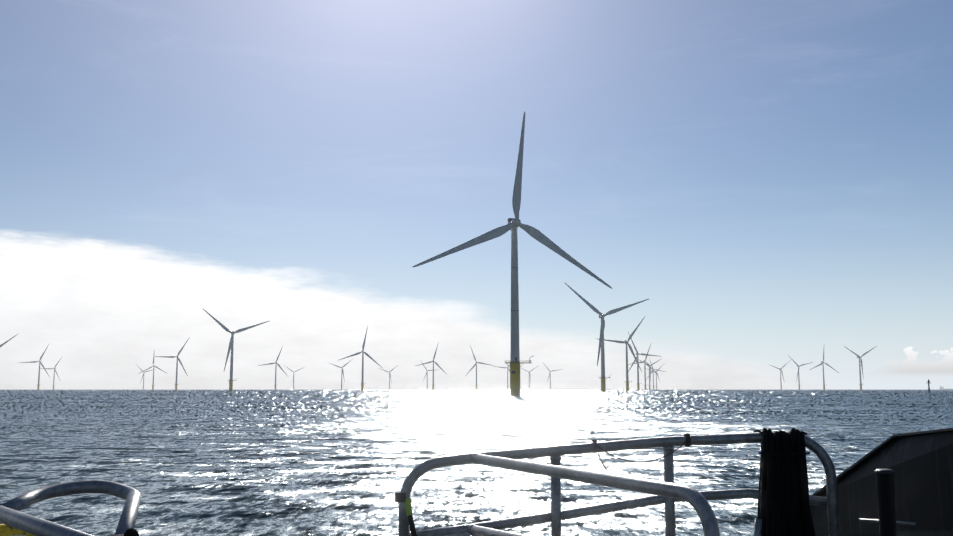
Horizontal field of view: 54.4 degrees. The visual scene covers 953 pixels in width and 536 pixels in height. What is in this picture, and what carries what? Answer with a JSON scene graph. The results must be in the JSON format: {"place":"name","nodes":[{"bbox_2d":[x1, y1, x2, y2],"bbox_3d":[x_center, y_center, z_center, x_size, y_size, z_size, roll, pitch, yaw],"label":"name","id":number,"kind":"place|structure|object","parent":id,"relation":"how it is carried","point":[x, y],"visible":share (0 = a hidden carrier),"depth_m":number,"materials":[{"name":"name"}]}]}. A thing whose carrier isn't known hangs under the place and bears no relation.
{"place":"outdoors","nodes":[
{"label":"outdoors","id":0,"kind":"place"},
{"bbox_2d":[37,360,40,389],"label":"wind turbine tower","id":1,"kind":"structure","parent":0,"point":[38,376],"depth_m":2949.36,"materials":[{"name":"grey metal"}]},
{"bbox_2d":[20,346,49,376],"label":"turbine rotor","id":2,"kind":"object","parent":1,"relation":"attached to","point":[38,361],"visible":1,"depth_m":2949.14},
{"bbox_2d":[40,357,61,379],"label":"turbine rotor","id":3,"kind":"object","parent":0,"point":[53,368],"visible":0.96,"depth_m":4002.86,"materials":[{"name":"grey metal"}]},
{"bbox_2d":[0,480,140,535],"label":"railing","id":4,"kind":"object","parent":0,"point":[12,515],"visible":1,"depth_m":3.68,"materials":[{"name":"metal"}]},
{"bbox_2d":[111,528,138,535],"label":"rail clamps","id":5,"kind":"object","parent":4,"relation":"attached to","point":[131,532],"visible":1,"depth_m":2.73,"materials":[{"name":"black metal"}]},
{"bbox_2d":[152,365,154,389],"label":"wind turbine tower","id":6,"kind":"structure","parent":0,"point":[153,379],"depth_m":3495.58,"materials":[{"name":"grey metal"}]},
{"bbox_2d":[140,357,165,372],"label":"turbine rotor","id":7,"kind":"object","parent":6,"relation":"attached to","point":[154,366],"visible":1,"depth_m":3497.44,"materials":[{"name":"grey metal"}]},
{"bbox_2d":[174,355,178,390],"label":"wind turbine tower","id":8,"kind":"structure","parent":0,"point":[175,384],"depth_m":2542.26,"materials":[{"name":"grey metal"}]},
{"bbox_2d":[153,337,189,375],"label":"turbine rotor","id":9,"kind":"object","parent":8,"relation":"attached to","point":[179,352],"visible":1,"depth_m":2541.50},
{"bbox_2d":[228,331,236,390],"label":"wind turbine tower","id":10,"kind":"structure","parent":0,"point":[231,380],"depth_m":1487.25,"materials":[{"name":"grey metal"}]},
{"bbox_2d":[203,309,268,370],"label":"turbine rotor","id":11,"kind":"object","parent":10,"relation":"attached to","point":[229,331],"visible":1,"depth_m":1489.53,"materials":[{"name":"grey metal"}]},
{"bbox_2d":[275,361,276,389],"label":"wind turbine tower","id":12,"kind":"structure","parent":0,"point":[275,375],"depth_m":3102.99,"materials":[{"name":"grey metal"}]},
{"bbox_2d":[258,346,286,374],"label":"turbine rotor","id":13,"kind":"object","parent":12,"relation":"attached to","point":[275,362],"visible":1,"depth_m":3104.18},
{"bbox_2d":[330,358,353,381],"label":"turbine rotor","id":14,"kind":"object","parent":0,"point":[342,367],"visible":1,"depth_m":3848.07,"materials":[{"name":"grey metal"}]},
{"bbox_2d":[339,326,380,366],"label":"turbine rotor","id":15,"kind":"object","parent":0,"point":[368,355],"visible":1,"depth_m":2186.85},
{"bbox_2d":[361,350,363,390],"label":"wind turbine tower","id":16,"kind":"structure","parent":0,"point":[362,384],"depth_m":2185.92,"materials":[{"name":"grey metal"}]},
{"bbox_2d":[432,362,433,389],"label":"wind turbine tower","id":17,"kind":"structure","parent":0,"point":[433,378],"depth_m":2930.68,"materials":[{"name":"grey metal"}]},
{"bbox_2d":[416,342,443,370],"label":"turbine rotor","id":18,"kind":"object","parent":17,"relation":"attached to","point":[433,360],"visible":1,"depth_m":2932.38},
{"bbox_2d":[0,389,952,535],"bbox_3d":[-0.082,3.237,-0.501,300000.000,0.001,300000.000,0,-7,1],"label":"sea","id":19,"kind":"structure","parent":0,"point":[265,462],"depth_m":51.74,"materials":[{"name":"liquid"}]},
{"bbox_2d":[466,345,494,374],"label":"turbine rotor","id":20,"kind":"object","parent":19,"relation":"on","point":[476,362],"visible":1,"depth_m":3095.68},
{"bbox_2d":[505,218,532,395],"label":"wind turbine tower","id":21,"kind":"structure","parent":19,"relation":"on","point":[514,362],"depth_m":493.58,"materials":[{"name":"grey metal"}]},
{"bbox_2d":[413,112,611,288],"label":"turbine rotor","id":22,"kind":"object","parent":21,"relation":"attached to","point":[537,235],"visible":1,"depth_m":496.66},
{"bbox_2d":[628,344,655,372],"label":"turbine rotor","id":23,"kind":"object","parent":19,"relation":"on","point":[645,361],"visible":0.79,"depth_m":2962.54,"materials":[{"name":"grey metal"}]},
{"bbox_2d":[640,359,660,379],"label":"turbine rotor","id":24,"kind":"object","parent":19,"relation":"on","point":[650,368],"visible":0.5,"depth_m":3583.70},
{"bbox_2d":[792,359,812,381],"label":"turbine rotor","id":25,"kind":"object","parent":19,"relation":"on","point":[799,366],"visible":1,"depth_m":3578.69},
{"bbox_2d":[810,351,838,372],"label":"turbine rotor","id":26,"kind":"object","parent":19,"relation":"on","point":[825,363],"visible":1,"depth_m":3078.86,"materials":[{"name":"grey metal"}]},
{"bbox_2d":[844,346,876,378],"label":"turbine rotor","id":27,"kind":"object","parent":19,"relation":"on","point":[861,357],"visible":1,"depth_m":2574.52,"materials":[{"name":"grey metal"}]},
{"bbox_2d":[0,0,952,388],"label":"sky","id":28,"kind":"structure","parent":0,"point":[774,178],"materials":[{"name":"blue"}]},
{"bbox_2d":[599,313,609,391],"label":"wind turbine tower","id":29,"kind":"structure","parent":0,"point":[603,384],"depth_m":1124.77,"materials":[{"name":"grey metal"}]},
{"bbox_2d":[565,283,648,365],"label":"turbine rotor","id":30,"kind":"object","parent":29,"relation":"attached to","point":[597,311],"visible":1,"depth_m":1128.36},
{"bbox_2d":[624,340,631,390],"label":"wind turbine tower","id":31,"kind":"structure","parent":0,"point":[627,382],"depth_m":1761.46,"materials":[{"name":"grey metal"}]},
{"bbox_2d":[604,317,644,371],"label":"turbine rotor","id":32,"kind":"object","parent":31,"relation":"attached to","point":[629,345],"visible":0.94,"depth_m":1762.82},
{"bbox_2d":[636,353,641,390],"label":"wind turbine tower","id":33,"kind":"structure","parent":0,"point":[638,387],"depth_m":2361.83,"materials":[{"name":"grey metal"}]},
{"bbox_2d":[628,332,661,371],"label":"turbine rotor","id":34,"kind":"object","parent":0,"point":[639,354],"visible":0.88,"depth_m":2366.29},
{"bbox_2d":[644,360,645,389],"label":"wind turbine tower","id":35,"kind":"structure","parent":0,"point":[645,374],"depth_m":2963.71,"materials":[{"name":"grey metal"}]},
{"bbox_2d":[821,361,826,389],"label":"wind turbine tower","id":36,"kind":"structure","parent":0,"point":[823,377],"depth_m":3076.51,"materials":[{"name":"grey metal"}]},
{"bbox_2d":[857,356,861,390],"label":"wind turbine tower","id":37,"kind":"structure","parent":0,"point":[860,374],"depth_m":2575.07,"materials":[{"name":"grey metal"}]},
{"bbox_3d":[0.540,2.507,1.200,9.000,2.190,8.400,0,-7,1],"label":"boat deck","id":38,"kind":"object","parent":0,"visible":0},
{"bbox_2d":[0,524,34,535],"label":"yellow frame","id":39,"kind":"object","parent":38,"relation":"on","point":[6,530],"visible":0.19,"depth_m":4.22,"materials":[{"name":"paint"}]},
{"bbox_2d":[398,432,839,535],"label":"bow railing","id":40,"kind":"object","parent":38,"relation":"on","point":[668,492],"visible":1,"depth_m":5.43,"materials":[{"name":"metal"}]},
{"bbox_2d":[395,492,416,535],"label":"ratchet strap","id":41,"kind":"object","parent":40,"relation":"attached to","point":[400,496],"visible":1,"depth_m":5.27,"materials":[{"name":"green fabric"}]},
{"bbox_2d":[445,532,469,535],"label":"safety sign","id":42,"kind":"object","parent":40,"relation":"attached to","point":[463,534],"visible":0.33,"depth_m":5.36,"materials":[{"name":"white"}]},
{"bbox_2d":[591,433,690,469],"bbox_3d":[1.003,1.111,5.617,0.622,0.216,0.124,1,-8,-7],"label":"thin cord","id":43,"kind":"object","parent":40,"relation":"attached to","point":[687,441],"visible":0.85,"depth_m":5.59,"materials":[{"name":"black fabric"}]},
{"bbox_2d":[753,428,815,535],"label":"rope coil","id":44,"kind":"object","parent":40,"relation":"hanging from","point":[783,506],"visible":0.98,"depth_m":5.42,"materials":[{"name":"black fabric"}]},
{"bbox_2d":[810,428,952,535],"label":"boat bulwark","id":45,"kind":"object","parent":38,"relation":"on","point":[921,465],"visible":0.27,"depth_m":5.33,"materials":[{"name":"black metal"}]},
{"bbox_2d":[859,518,915,524],"bbox_3d":[2.219,1.372,5.009,0.016,0.031,0.317,5,-9,-35],"label":"bollard crossbar","id":46,"kind":"object","parent":45,"relation":"attached to","point":[897,522],"visible":0.69,"depth_m":4.96,"materials":[{"name":"metal"}]},
{"bbox_2d":[874,469,896,535],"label":"bollard","id":47,"kind":"object","parent":38,"relation":"on","point":[886,501],"visible":1,"depth_m":4.59,"materials":[{"name":"metal"}]}
]}

